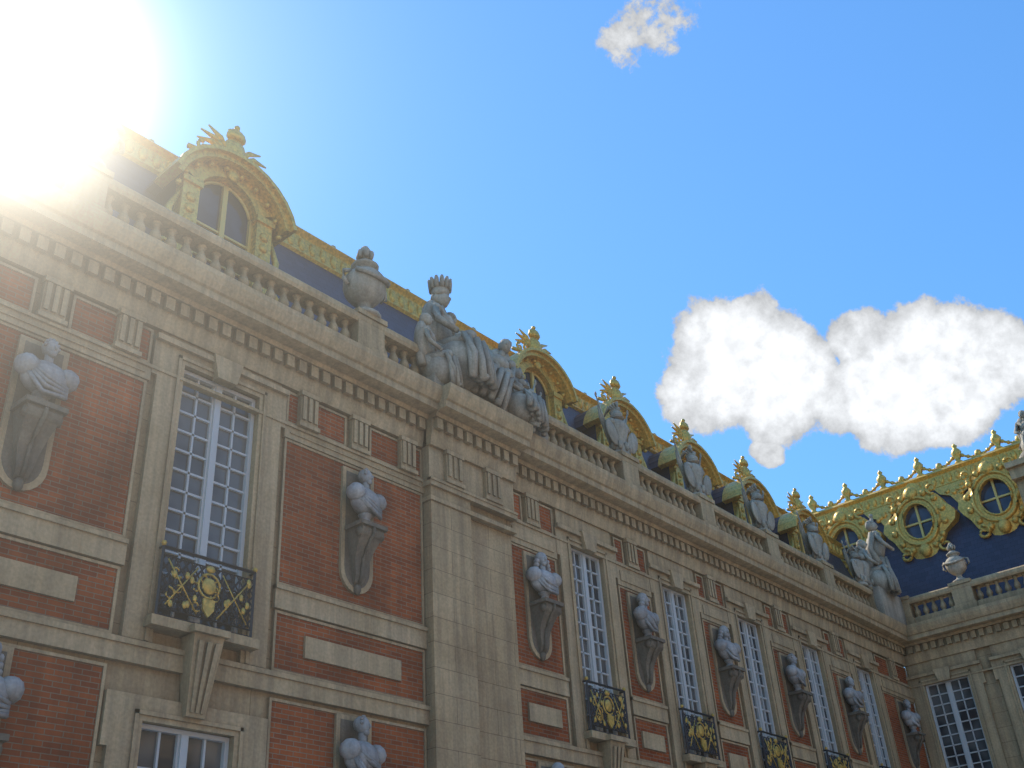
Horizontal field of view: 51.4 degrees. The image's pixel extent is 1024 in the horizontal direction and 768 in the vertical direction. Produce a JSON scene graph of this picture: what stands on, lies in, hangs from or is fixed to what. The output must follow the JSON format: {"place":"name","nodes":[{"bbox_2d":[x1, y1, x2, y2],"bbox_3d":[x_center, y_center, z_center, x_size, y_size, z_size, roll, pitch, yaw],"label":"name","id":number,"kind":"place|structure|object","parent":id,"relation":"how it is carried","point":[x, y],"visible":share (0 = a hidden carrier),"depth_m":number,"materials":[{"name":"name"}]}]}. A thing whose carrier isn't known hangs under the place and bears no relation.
{"place":"outdoors","nodes":[
{"label":"outdoors","id":0,"kind":"place"},
{"bbox_2d":[0,158,929,767],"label":"wing wall","id":1,"kind":"structure","parent":0,"point":[418,654],"depth_m":16.62,"materials":[{"name":"beige stone"}]},
{"bbox_2d":[0,87,852,578],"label":"wing roof","id":2,"kind":"structure","parent":1,"relation":"on","point":[44,127],"depth_m":19.03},
{"bbox_2d":[0,53,844,559],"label":"roof ornamentation","id":3,"kind":"object","parent":2,"relation":"on","point":[222,187],"visible":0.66,"depth_m":19.85,"materials":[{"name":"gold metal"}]},
{"bbox_2d":[0,110,878,610],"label":"balustrade","id":4,"kind":"object","parent":1,"relation":"on","point":[84,178],"visible":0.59,"depth_m":18.07,"materials":[{"name":"beige stone"}]},
{"bbox_2d":[0,334,925,767],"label":"busts","id":5,"kind":"object","parent":1,"relation":"attached to","point":[44,380],"visible":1,"depth_m":16.89,"materials":[{"name":"stone"}]},
{"bbox_2d":[137,370,890,767],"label":"wing windows","id":6,"kind":"structure","parent":1,"relation":"in","point":[199,602],"depth_m":15.63,"materials":[{"name":"white glass"}]},
{"bbox_2d":[56,86,906,624],"bbox_3d":[2.923,0.919,25.234,1.527,4.140,28.900,-27,-38,32],"label":"wing roof sculpture","id":7,"kind":"object","parent":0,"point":[448,352],"visible":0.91,"depth_m":20.69,"materials":[{"name":"stone"}]},
{"bbox_2d":[0,0,1023,667],"label":"sky","id":8,"kind":"structure","parent":0,"point":[791,232],"materials":[{"name":"blue"}]},
{"label":"court ground","id":9,"kind":"structure","parent":0,"visible":0},
{"bbox_2d":[903,593,1023,767],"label":"back wall","id":10,"kind":"structure","parent":9,"relation":"on","point":[981,647],"depth_m":31.89,"materials":[{"name":"stone"}]},
{"bbox_2d":[827,488,1023,615],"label":"roof","id":11,"kind":"structure","parent":10,"relation":"on","point":[992,553],"depth_m":34.90,"materials":[{"name":"stone"}]},
{"bbox_2d":[808,429,1023,577],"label":"roof ornamentation","id":12,"kind":"object","parent":11,"relation":"on","point":[921,522],"visible":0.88,"depth_m":36.57,"materials":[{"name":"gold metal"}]},
{"bbox_2d":[900,543,1023,624],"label":"balustrade","id":13,"kind":"object","parent":10,"relation":"on","point":[962,591],"visible":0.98,"depth_m":32.92,"materials":[{"name":"stone"}]},
{"bbox_2d":[926,663,1023,767],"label":"windows","id":14,"kind":"structure","parent":10,"relation":"attached to","point":[962,739],"depth_m":31.81,"materials":[{"name":"white glass"}]},
{"bbox_2d":[1004,410,1023,503],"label":"avant corps","id":15,"kind":"object","parent":9,"relation":"on","point":[1015,468],"visible":1,"depth_m":32.77,"materials":[{"name":"stone"}]}
]}

